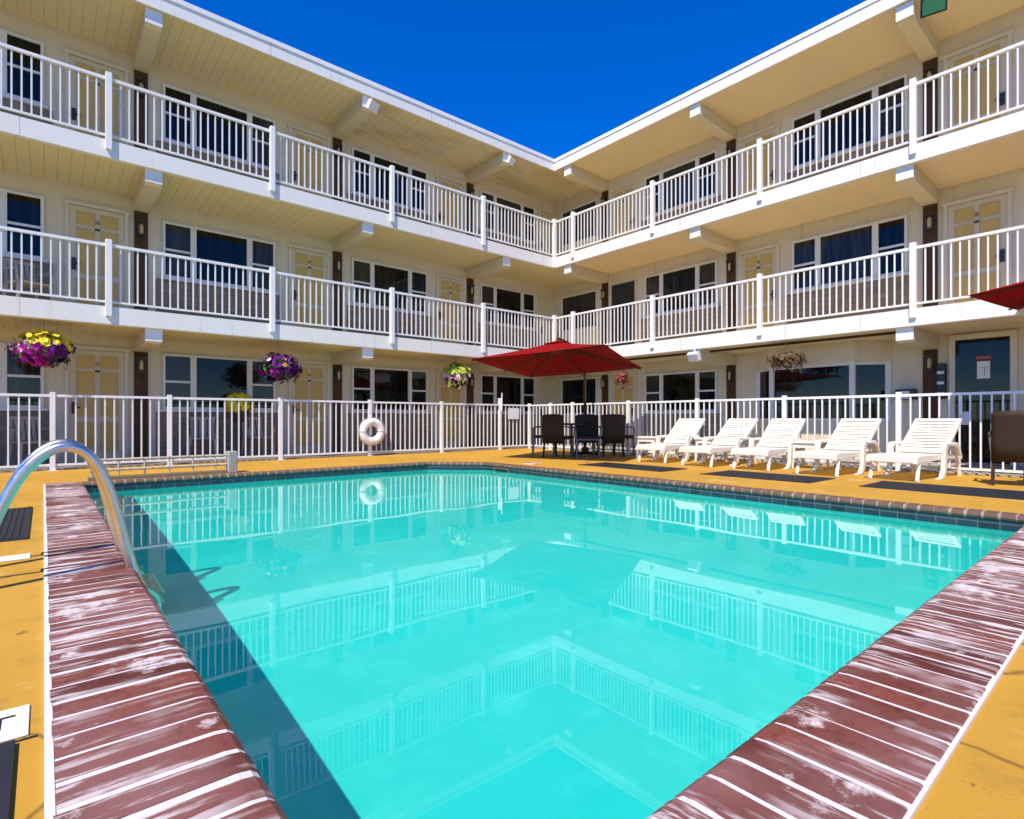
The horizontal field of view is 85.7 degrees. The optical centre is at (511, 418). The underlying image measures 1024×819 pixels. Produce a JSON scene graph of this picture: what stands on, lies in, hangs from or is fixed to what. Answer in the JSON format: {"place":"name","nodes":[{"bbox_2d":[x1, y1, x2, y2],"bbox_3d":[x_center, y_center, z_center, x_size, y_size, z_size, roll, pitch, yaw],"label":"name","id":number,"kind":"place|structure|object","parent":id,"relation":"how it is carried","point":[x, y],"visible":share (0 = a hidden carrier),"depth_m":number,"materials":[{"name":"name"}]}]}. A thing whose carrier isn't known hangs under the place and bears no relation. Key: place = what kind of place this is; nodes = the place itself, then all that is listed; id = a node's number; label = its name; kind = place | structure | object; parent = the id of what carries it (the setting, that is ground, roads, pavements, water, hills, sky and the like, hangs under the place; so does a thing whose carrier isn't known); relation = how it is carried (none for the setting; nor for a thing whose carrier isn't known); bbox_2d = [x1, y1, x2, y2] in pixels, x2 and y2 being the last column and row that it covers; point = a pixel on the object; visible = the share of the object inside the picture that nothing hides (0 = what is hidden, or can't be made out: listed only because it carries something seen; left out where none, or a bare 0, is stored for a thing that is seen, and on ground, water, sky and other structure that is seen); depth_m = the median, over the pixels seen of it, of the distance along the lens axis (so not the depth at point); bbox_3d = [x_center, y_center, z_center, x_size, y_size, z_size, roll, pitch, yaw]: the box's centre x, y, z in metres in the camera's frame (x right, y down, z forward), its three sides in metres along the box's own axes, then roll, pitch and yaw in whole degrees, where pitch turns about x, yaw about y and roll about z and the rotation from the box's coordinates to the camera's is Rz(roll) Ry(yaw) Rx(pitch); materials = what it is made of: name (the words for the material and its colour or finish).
{"place":"outdoors","nodes":[
{"label":"outdoors","id":0,"kind":"place"},
{"bbox_2d":[0,448,1023,818],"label":"pool deck","id":1,"kind":"structure","parent":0,"point":[980,776],"depth_m":2.56,"materials":[{"name":"yellow concrete"}]},
{"bbox_2d":[0,740,14,818],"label":"deck mat","id":2,"kind":"object","parent":1,"relation":"on","point":[7,750],"visible":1,"depth_m":1.26,"materials":[{"name":"black rubber"}]},
{"bbox_2d":[0,704,29,742],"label":"depth marker","id":3,"kind":"object","parent":1,"relation":"on","point":[14,723],"visible":1,"depth_m":1.49,"materials":[{"name":"tile"}]},
{"bbox_2d":[0,553,30,561],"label":"depth marker","id":4,"kind":"object","parent":1,"relation":"on","point":[14,557],"visible":1,"depth_m":3.28,"materials":[{"name":"paint"}]},
{"bbox_2d":[0,506,31,541],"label":"deck mat","id":5,"kind":"object","parent":1,"relation":"on","point":[15,524],"visible":0.88,"depth_m":4.26,"materials":[{"name":"black rubber"}]},
{"bbox_2d":[0,544,122,742],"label":"deck joint","id":6,"kind":"object","parent":1,"relation":"on","point":[36,735],"visible":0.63,"depth_m":3.08,"materials":[{"name":"concrete"}]},
{"bbox_2d":[87,451,237,480],"bbox_3d":[-4.977,0.665,7.974,1.830,0.330,0.180,0,0,-40],"label":"rail","id":7,"kind":"object","parent":1,"relation":"on","point":[231,464],"visible":0.89,"depth_m":8.02,"materials":[{"name":"metal"}]},
{"bbox_2d":[0,392,527,470],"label":"pool fence","id":8,"kind":"object","parent":1,"relation":"on","point":[53,395],"visible":0.97,"depth_m":11.02,"materials":[{"name":"metal"}]},
{"bbox_2d":[358,417,384,445],"bbox_3d":[-3.123,0.285,12.302,0.629,0.628,0.199,0,0,-40],"label":"life ring","id":9,"kind":"object","parent":8,"relation":"hanging from","point":[377,424],"visible":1,"depth_m":12.23,"materials":[{"name":"plastic"}]},
{"bbox_2d":[508,408,518,418],"bbox_3d":[0.040,-0.140,15.081,0.380,0.300,0.008,0,0,-40],"label":"notice sign","id":10,"kind":"object","parent":8,"relation":"attached to","point":[513,413],"visible":1,"depth_m":15.08,"materials":[{"name":"plastic"}]},
{"bbox_2d":[532,426,556,455],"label":"wicker chair","id":11,"kind":"object","parent":1,"relation":"on","point":[535,436],"visible":0.39,"depth_m":12.20,"materials":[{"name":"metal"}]},
{"bbox_2d":[471,333,641,454],"bbox_3d":[1.163,-0.458,11.562,2.733,2.565,3.930,0,0,25],"label":"patio umbrella","id":12,"kind":"object","parent":1,"relation":"on","point":[559,356],"visible":0.98,"depth_m":11.69,"materials":[{"name":"red fabric"}]},
{"bbox_2d":[541,414,574,457],"bbox_3d":[0.995,0.366,12.006,0.562,0.932,0.634,0,0,30],"label":"wicker chair","id":13,"kind":"object","parent":1,"relation":"on","point":[553,426],"visible":1,"depth_m":11.77,"materials":[{"name":"wicker"}]},
{"bbox_2d":[555,423,592,455],"bbox_3d":[1.420,0.466,12.550,1.040,0.732,1.040,0,0,-40],"label":"patio table","id":14,"kind":"object","parent":1,"relation":"on","point":[571,450],"visible":0.42,"depth_m":12.12,"materials":[{"name":"black plastic"}]},
{"bbox_2d":[574,414,600,457],"bbox_3d":[1.624,0.366,11.901,0.562,0.932,0.634,0,0,5],"label":"wicker chair","id":15,"kind":"object","parent":1,"relation":"on","point":[587,434],"visible":0.98,"depth_m":12.13,"materials":[{"name":"wicker"}]},
{"bbox_2d":[593,414,625,456],"bbox_3d":[2.133,0.366,12.101,0.562,0.932,0.634,0,0,-15],"label":"wicker chair","id":16,"kind":"object","parent":1,"relation":"on","point":[613,426],"visible":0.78,"depth_m":11.83,"materials":[{"name":"wicker"}]},
{"bbox_2d":[601,414,634,455],"bbox_3d":[2.402,0.366,12.633,0.634,0.932,0.562,0,0,-20],"label":"wicker chair","id":17,"kind":"object","parent":1,"relation":"on","point":[629,436],"visible":0.27,"depth_m":12.49,"materials":[{"name":"wicker"}]},
{"bbox_2d":[578,462,686,471],"bbox_3d":[2.036,0.823,9.500,0.740,0.013,1.750,0,0,-40],"label":"deck mat","id":18,"kind":"object","parent":1,"relation":"on","point":[636,467],"visible":1,"depth_m":9.43,"materials":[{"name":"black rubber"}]},
{"bbox_2d":[635,436,664,457],"bbox_3d":[2.917,0.603,11.631,0.460,0.457,0.460,0,0,44],"label":"side table","id":19,"kind":"object","parent":1,"relation":"on","point":[647,439],"visible":0.78,"depth_m":11.56,"materials":[{"name":"white plastic"}]},
{"bbox_2d":[636,419,705,463],"bbox_3d":[3.169,0.424,10.924,1.654,0.855,0.720,0,0,-44],"label":"sun lounger","id":20,"kind":"object","parent":1,"relation":"on","point":[682,427],"visible":0.96,"depth_m":11.12,"materials":[{"name":"white plastic"}]},
{"bbox_2d":[694,437,724,461],"bbox_3d":[3.885,0.603,10.800,0.460,0.457,0.460,0,0,-43],"label":"side table","id":21,"kind":"object","parent":1,"relation":"on","point":[699,440],"visible":0.48,"depth_m":10.73,"materials":[{"name":"white plastic"}]},
{"bbox_2d":[679,419,758,467],"bbox_3d":[3.792,0.424,10.054,1.654,0.855,0.720,0,0,-38],"label":"sun lounger","id":22,"kind":"object","parent":1,"relation":"on","point":[719,443],"visible":0.9,"depth_m":10.21,"materials":[{"name":"white plastic"}]},
{"bbox_2d":[700,470,834,482],"bbox_3d":[3.632,0.823,7.929,0.840,0.013,1.550,0,0,-40],"label":"deck mat","id":23,"kind":"object","parent":1,"relation":"on","point":[774,476],"visible":1,"depth_m":7.80,"materials":[{"name":"black rubber"}]},
{"bbox_2d":[730,419,805,470],"bbox_3d":[4.404,0.424,9.425,1.654,0.855,0.720,0,0,-43],"label":"sun lounger","id":24,"kind":"object","parent":1,"relation":"on","point":[770,449],"visible":0.92,"depth_m":9.59,"materials":[{"name":"white plastic"}]},
{"bbox_2d":[528,391,1023,472],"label":"pool fence","id":25,"kind":"object","parent":1,"relation":"on","point":[897,395],"visible":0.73,"depth_m":10.11,"materials":[{"name":"metal"}]},
{"bbox_2d":[961,412,968,424],"bbox_3d":[8.270,-0.010,10.075,0.006,0.240,0.140,0,0,-40],"label":"notice sign","id":26,"kind":"object","parent":25,"relation":"attached to","point":[965,418],"visible":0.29,"depth_m":10.07,"materials":[{"name":"plastic"}]},
{"bbox_2d":[791,441,829,469],"bbox_3d":[4.974,0.603,9.206,0.460,0.457,0.460,0,0,-40],"label":"side table","id":27,"kind":"object","parent":1,"relation":"on","point":[803,445],"visible":0.6,"depth_m":9.13,"materials":[{"name":"white plastic"}]},
{"bbox_2d":[793,419,881,476],"bbox_3d":[5.051,0.424,8.523,1.654,0.855,0.720,0,0,-37],"label":"sun lounger","id":28,"kind":"object","parent":1,"relation":"on","point":[836,451],"visible":0.99,"depth_m":8.64,"materials":[{"name":"white plastic"}]},
{"bbox_2d":[866,418,961,481],"bbox_3d":[5.758,0.424,7.870,1.654,0.855,0.720,0,0,-34],"label":"sun lounger","id":29,"kind":"object","parent":1,"relation":"on","point":[914,454],"visible":1,"depth_m":7.98,"materials":[{"name":"white plastic"}]},
{"bbox_2d":[859,481,1023,499],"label":"deck mat","id":30,"kind":"object","parent":1,"relation":"on","point":[980,492],"visible":1,"depth_m":6.36,"materials":[{"name":"black rubber"}]},
{"bbox_2d":[988,410,1023,485],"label":"wicker chair","id":31,"kind":"object","parent":1,"relation":"on","point":[1006,437],"visible":1,"depth_m":6.74,"materials":[{"name":"wicker"}]},
{"bbox_2d":[0,444,1023,476],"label":"walkway","id":32,"kind":"structure","parent":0,"point":[988,466],"depth_m":10.45,"materials":[{"name":"concrete"}]},
{"bbox_2d":[5,416,57,465],"bbox_3d":[-8.190,0.387,9.406,0.585,0.855,0.556,0,0,30],"label":"plastic chair","id":33,"kind":"object","parent":32,"relation":"on","point":[22,419],"visible":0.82,"depth_m":9.47,"materials":[{"name":"beige plastic"}]},
{"bbox_2d":[186,417,216,454],"bbox_3d":[-6.264,0.387,11.173,0.556,0.855,0.585,0,0,-28],"label":"plastic chair","id":34,"kind":"object","parent":32,"relation":"on","point":[213,437],"visible":0.81,"depth_m":11.32,"materials":[{"name":"beige plastic"}]},
{"bbox_2d":[223,392,253,455],"bbox_3d":[-5.809,0.124,11.750,0.601,1.371,0.599,0,0,-40],"label":"flower planter","id":35,"kind":"object","parent":32,"relation":"on","point":[242,405],"visible":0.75,"depth_m":11.60,"materials":[{"name":"yellow plant"}]},
{"bbox_2d":[241,417,275,455],"bbox_3d":[-5.470,0.387,11.848,0.585,0.855,0.556,0,0,42],"label":"plastic chair","id":36,"kind":"object","parent":32,"relation":"on","point":[248,432],"visible":0.68,"depth_m":11.92,"materials":[{"name":"beige plastic"}]},
{"bbox_2d":[968,281,1023,309],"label":"patio umbrella","id":37,"kind":"object","parent":32,"relation":"on","point":[1011,296],"visible":0.98,"depth_m":7.52,"materials":[{"name":"red fabric"}]},
{"bbox_2d":[183,0,866,158],"label":"sky","id":38,"kind":"structure","parent":0,"point":[550,78],"materials":[{"name":"blue"}]},
{"label":"ground","id":39,"kind":"structure","parent":0,"visible":0},
{"bbox_2d":[0,0,1023,465],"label":"motel building","id":40,"kind":"structure","parent":39,"relation":"on","point":[196,202],"depth_m":11.46,"materials":[{"name":"paint"}]},
{"bbox_2d":[0,343,47,410],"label":"window","id":41,"kind":"structure","parent":40,"relation":"in","point":[29,379],"depth_m":9.68,"materials":[{"name":"paint"}]},
{"bbox_2d":[0,188,47,262],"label":"window","id":42,"kind":"structure","parent":40,"relation":"in","point":[19,210],"depth_m":9.70,"materials":[{"name":"glass"}]},
{"bbox_2d":[0,28,47,109],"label":"window","id":43,"kind":"structure","parent":40,"relation":"in","point":[7,37],"depth_m":9.70,"materials":[{"name":"glass"}]},
{"bbox_2d":[2,257,54,300],"bbox_3d":[-8.165,-2.273,9.296,0.585,0.855,0.556,0,0,25],"label":"plastic chair","id":44,"kind":"object","parent":40,"relation":"on","point":[26,283],"visible":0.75,"depth_m":9.31,"materials":[{"name":"beige plastic"}]},
{"bbox_2d":[4,323,75,368],"bbox_3d":[-7.528,-1.190,8.827,0.892,0.799,0.872,0,0,-40],"label":"hanging basket","id":45,"kind":"object","parent":40,"relation":"hanging from","point":[51,351],"visible":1,"depth_m":8.65,"materials":[{"name":"wicker"}]},
{"bbox_2d":[63,198,129,307],"bbox_3d":[-7.797,-2.930,10.384,1.010,2.159,0.075,0,0,-40],"label":"door","id":46,"kind":"structure","parent":40,"relation":"in","point":[80,222],"depth_m":10.35,"materials":[{"name":"paint"}]},
{"bbox_2d":[63,47,129,144],"bbox_3d":[-7.797,-5.680,10.384,1.010,2.159,0.075,0,0,-40],"label":"door","id":47,"kind":"structure","parent":40,"relation":"in","point":[69,59],"depth_m":10.35,"materials":[{"name":"paint"}]},
{"bbox_2d":[65,345,129,462],"bbox_3d":[-7.797,-0.271,10.384,1.010,2.159,0.075,0,0,-40],"label":"door","id":48,"kind":"structure","parent":40,"relation":"in","point":[87,372],"depth_m":10.40,"materials":[{"name":"paint"}]},
{"bbox_2d":[159,221,277,294],"bbox_3d":[-6.168,-3.385,11.757,2.270,1.170,0.090,0,0,-40],"label":"window","id":49,"kind":"structure","parent":40,"relation":"in","point":[177,239],"depth_m":11.70,"materials":[{"name":"glass"}]},
{"bbox_2d":[159,83,277,173],"bbox_3d":[-6.168,-6.135,11.757,2.270,1.170,0.090,0,0,-40],"label":"window","id":50,"kind":"structure","parent":40,"relation":"in","point":[167,90],"depth_m":11.70,"materials":[{"name":"glass"}]},
{"bbox_2d":[160,353,277,412],"bbox_3d":[-6.168,-0.725,11.757,2.270,1.170,0.090,0,0,-40],"label":"window","id":51,"kind":"structure","parent":40,"relation":"in","point":[182,375],"depth_m":11.63,"materials":[{"name":"paint"}]},
{"bbox_2d":[253,345,302,384],"bbox_3d":[-4.734,-1.125,11.199,0.931,0.870,0.919,0,0,-12],"label":"hanging basket","id":52,"kind":"object","parent":40,"relation":"hanging from","point":[278,367],"visible":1,"depth_m":11.02,"materials":[{"name":"plant"}]},
{"bbox_2d":[287,244,330,329],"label":"door","id":53,"kind":"structure","parent":40,"relation":"in","point":[300,262],"depth_m":12.96,"materials":[{"name":"paint"}]},
{"bbox_2d":[287,123,330,197],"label":"door","id":54,"kind":"structure","parent":40,"relation":"in","point":[291,132],"depth_m":12.95,"materials":[{"name":"paint"}]},
{"bbox_2d":[288,360,330,453],"bbox_3d":[-4.755,-0.271,12.966,1.010,2.159,0.075,0,0,-40],"label":"door","id":55,"kind":"structure","parent":40,"relation":"in","point":[313,383],"depth_m":13.00,"materials":[{"name":"paint"}]},
{"bbox_2d":[366,96,379,113],"bbox_3d":[-3.065,-6.938,12.141,0.181,0.349,0.260,0,0,30],"label":"floodlight","id":56,"kind":"object","parent":40,"relation":"attached to","point":[372,106],"visible":1,"depth_m":12.09,"materials":[{"name":"white paint"}]},
{"bbox_2d":[349,366,429,413],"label":"window","id":57,"kind":"structure","parent":40,"relation":"in","point":[379,384],"depth_m":14.30,"materials":[{"name":"paint"}]},
{"bbox_2d":[350,258,428,315],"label":"window","id":58,"kind":"structure","parent":40,"relation":"in","point":[363,273],"depth_m":14.27,"materials":[{"name":"glass"}]},
{"bbox_2d":[350,147,428,215],"bbox_3d":[-3.126,-6.135,14.339,2.270,1.170,0.090,0,0,-40],"label":"window","id":59,"kind":"structure","parent":40,"relation":"in","point":[355,152],"depth_m":14.25,"materials":[{"name":"glass"}]},
{"bbox_2d":[435,370,464,447],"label":"door","id":60,"kind":"structure","parent":40,"relation":"in","point":[444,393],"depth_m":15.55,"materials":[{"name":"paint"}]},
{"bbox_2d":[435,273,465,343],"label":"door","id":61,"kind":"structure","parent":40,"relation":"in","point":[447,289],"depth_m":15.52,"materials":[{"name":"paint"}]},
{"bbox_2d":[435,173,465,233],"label":"door","id":62,"kind":"structure","parent":40,"relation":"in","point":[440,181],"depth_m":15.50,"materials":[{"name":"paint"}]},
{"bbox_2d":[441,357,470,388],"bbox_3d":[-1.435,-1.144,13.997,0.773,0.831,0.822,0,0,-40],"label":"hanging basket","id":63,"kind":"object","parent":40,"relation":"hanging from","point":[454,374],"visible":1,"depth_m":13.78,"materials":[{"name":"plant"}]},
{"bbox_2d":[478,374,535,413],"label":"window","id":64,"kind":"structure","parent":40,"relation":"in","point":[516,390],"depth_m":16.88,"materials":[{"name":"paint"}]},
{"bbox_2d":[478,284,536,330],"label":"window","id":65,"kind":"structure","parent":40,"relation":"in","point":[493,296],"depth_m":16.90,"materials":[{"name":"glass"}]},
{"bbox_2d":[478,190,536,244],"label":"window","id":66,"kind":"structure","parent":40,"relation":"in","point":[489,196],"depth_m":16.96,"materials":[{"name":"glass"}]},
{"bbox_2d":[506,153,514,165],"bbox_3d":[-0.031,-6.932,14.717,0.162,0.314,0.234,0,0,30],"label":"floodlight","id":67,"kind":"object","parent":40,"relation":"attached to","point":[510,161],"visible":1,"depth_m":14.66,"materials":[{"name":"white paint"}]},
{"bbox_2d":[538,377,554,443],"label":"door","id":68,"kind":"structure","parent":40,"relation":"in","point":[546,388],"depth_m":17.93,"materials":[{"name":"paint"}]},
{"bbox_2d":[538,294,554,345],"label":"door","id":69,"kind":"structure","parent":40,"relation":"in","point":[546,306],"depth_m":17.95,"materials":[{"name":"paint"}]},
{"bbox_2d":[538,208,554,256],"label":"door","id":70,"kind":"structure","parent":40,"relation":"in","point":[552,215],"depth_m":17.95,"materials":[{"name":"paint"}]},
{"bbox_2d":[560,377,597,415],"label":"window","id":71,"kind":"structure","parent":40,"relation":"in","point":[572,390],"depth_m":17.33,"materials":[{"name":"glass"}]},
{"bbox_2d":[560,289,598,333],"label":"window","id":72,"kind":"structure","parent":40,"relation":"in","point":[585,301],"depth_m":17.29,"materials":[{"name":"glass"}]},
{"bbox_2d":[560,199,598,249],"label":"window","id":73,"kind":"structure","parent":40,"relation":"in","point":[594,202],"depth_m":17.29,"materials":[{"name":"glass"}]},
{"bbox_2d":[614,370,628,388],"bbox_3d":[2.845,-1.161,14.297,0.382,0.797,0.374,0,0,25],"label":"hanging basket","id":74,"kind":"object","parent":40,"relation":"hanging from","point":[622,377],"visible":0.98,"depth_m":14.20,"materials":[{"name":"plant"}]},
{"bbox_2d":[609,371,637,446],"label":"door","id":75,"kind":"structure","parent":40,"relation":"in","point":[617,394],"depth_m":15.92,"materials":[{"name":"paint"}]},
{"bbox_2d":[609,277,637,346],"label":"door","id":76,"kind":"structure","parent":40,"relation":"in","point":[623,293],"depth_m":16.01,"materials":[{"name":"paint"}]},
{"bbox_2d":[609,180,637,239],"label":"door","id":77,"kind":"structure","parent":40,"relation":"in","point":[633,187],"depth_m":16.01,"materials":[{"name":"paint"}]},
{"bbox_2d":[642,260,719,318],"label":"window","id":78,"kind":"structure","parent":40,"relation":"in","point":[702,275],"depth_m":14.51,"materials":[{"name":"glass"}]},
{"bbox_2d":[642,149,719,219],"bbox_3d":[4.408,-6.135,14.595,0.090,1.170,2.270,0,0,-40],"label":"window","id":79,"kind":"structure","parent":40,"relation":"in","point":[710,156],"depth_m":14.51,"materials":[{"name":"glass"}]},
{"bbox_2d":[643,369,719,413],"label":"window","id":80,"kind":"structure","parent":40,"relation":"in","point":[703,384],"depth_m":14.56,"materials":[{"name":"paint"}]},
{"bbox_2d":[687,349,700,361],"bbox_3d":[4.078,-1.458,12.380,0.181,0.349,0.260,0,0,-40],"label":"floodlight","id":81,"kind":"object","parent":40,"relation":"attached to","point":[693,356],"visible":1,"depth_m":12.33,"materials":[{"name":"white paint"}]},
{"bbox_2d":[737,243,780,329],"bbox_3d":[5.792,-2.930,12.976,0.075,2.159,1.010,0,0,-40],"label":"door","id":82,"kind":"structure","parent":40,"relation":"in","point":[766,262],"depth_m":12.97,"materials":[{"name":"paint"}]},
{"bbox_2d":[737,122,780,199],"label":"door","id":83,"kind":"structure","parent":40,"relation":"in","point":[774,132],"depth_m":12.97,"materials":[{"name":"paint"}]},
{"bbox_2d":[765,342,806,372],"bbox_3d":[5.564,-1.225,11.202,0.740,0.679,0.736,0,0,2],"label":"hanging basket","id":84,"kind":"object","parent":40,"relation":"hanging from","point":[786,360],"visible":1,"depth_m":11.08,"materials":[{"name":"wicker"}]},
{"bbox_2d":[756,340,892,458],"bbox_3d":[6.491,-0.380,11.858,0.505,2.378,2.760,0,0,-40],"label":"bay window","id":85,"kind":"structure","parent":40,"relation":"in","point":[854,367],"depth_m":11.41,"materials":[{"name":"glass"}]},
{"bbox_2d":[789,215,908,293],"bbox_3d":[6.983,-3.385,11.561,0.090,1.170,2.270,0,0,-40],"label":"window","id":86,"kind":"structure","parent":40,"relation":"in","point":[891,234],"depth_m":11.47,"materials":[{"name":"glass"}]},
{"bbox_2d":[789,73,908,171],"bbox_3d":[6.983,-6.135,11.561,0.090,1.170,2.270,0,0,-40],"label":"window","id":87,"kind":"structure","parent":40,"relation":"in","point":[901,81],"depth_m":11.47,"materials":[{"name":"glass"}]},
{"bbox_2d":[895,389,917,399],"bbox_3d":[7.632,-0.470,10.688,0.227,0.200,0.320,0,0,-40],"label":"wall box","id":88,"kind":"object","parent":40,"relation":"attached to","point":[909,391],"visible":0.76,"depth_m":10.60,"materials":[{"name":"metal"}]},
{"bbox_2d":[920,0,947,18],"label":"sign","id":89,"kind":"object","parent":40,"relation":"attached to","point":[929,7],"visible":1,"depth_m":9.00,"materials":[{"name":"green plastic"}]},
{"bbox_2d":[937,363,946,398],"bbox_3d":[8.003,-0.700,10.281,0.189,0.660,0.120,0,0,-40],"label":"brochure rack","id":90,"kind":"object","parent":40,"relation":"attached to","point":[941,377],"visible":0.86,"depth_m":10.23,"materials":[{"name":"black plastic"}]},
{"bbox_2d":[942,187,1013,304],"bbox_3d":[8.367,-2.930,9.941,0.075,2.159,1.010,0,0,-40],"label":"door","id":91,"kind":"structure","parent":40,"relation":"in","point":[993,213],"depth_m":9.95,"materials":[{"name":"paint"}]},
{"bbox_2d":[942,28,1013,134],"bbox_3d":[8.367,-5.680,9.941,0.075,2.159,1.010,0,0,-40],"label":"door","id":92,"kind":"structure","parent":40,"relation":"in","point":[1004,42],"depth_m":9.94,"materials":[{"name":"paint"}]},
{"bbox_2d":[976,356,990,378],"bbox_3d":[8.438,-0.917,9.877,0.007,0.395,0.200,0,0,-40],"label":"notice sign","id":93,"kind":"object","parent":40,"relation":"attached to","point":[983,369],"visible":1,"depth_m":9.88,"materials":[{"name":"paper"}]},
{"bbox_2d":[949,329,1017,465],"bbox_3d":[8.414,-0.365,9.883,0.080,2.350,0.940,0,0,-40],"label":"door","id":94,"kind":"structure","parent":40,"relation":"in","point":[1002,346],"depth_m":9.91,"materials":[{"name":"paint"}]},
{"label":"pool basin","id":95,"kind":"structure","parent":0,"visible":0},
{"bbox_2d":[494,467,508,471],"bbox_3d":[-0.188,0.968,9.927,0.025,0.155,0.400,0,0,-40],"label":"skimmer","id":96,"kind":"object","parent":95,"relation":"attached to","point":[501,469],"visible":0.41,"depth_m":9.93,"materials":[{"name":"grey plastic"}]},
{"bbox_2d":[45,462,1023,818],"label":"pool coping","id":97,"kind":"object","parent":95,"relation":"on","point":[719,798],"visible":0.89,"depth_m":1.58,"materials":[{"name":"brick"}]},
{"bbox_2d":[0,439,147,588],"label":"pool ladder","id":98,"kind":"object","parent":97,"relation":"attached to","point":[30,463],"visible":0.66,"depth_m":2.94,"materials":[{"name":"silver metal"}]},
{"bbox_2d":[44,484,1023,818],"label":"coping grout","id":99,"kind":"object","parent":97,"relation":"attached to","point":[50,786],"visible":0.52,"depth_m":1.42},
{"bbox_2d":[50,462,1018,522],"bbox_3d":[-0.057,0.850,7.937,10.846,0.066,4.667,0,0,13],"label":"coping grout","id":100,"kind":"object","parent":97,"relation":"attached to","point":[949,510],"visible":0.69,"depth_m":7.35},
{"bbox_2d":[88,469,1017,818],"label":"water","id":101,"kind":"structure","parent":95,"relation":"in","point":[452,643],"depth_m":2.59,"materials":[{"name":"teal liquid"}]},
{"bbox_2d":[86,466,1023,529],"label":"waterline tile","id":102,"kind":"object","parent":95,"relation":"attached to","point":[953,519],"visible":0.12,"depth_m":7.17,"materials":[{"name":"blue tile"}]}
]}

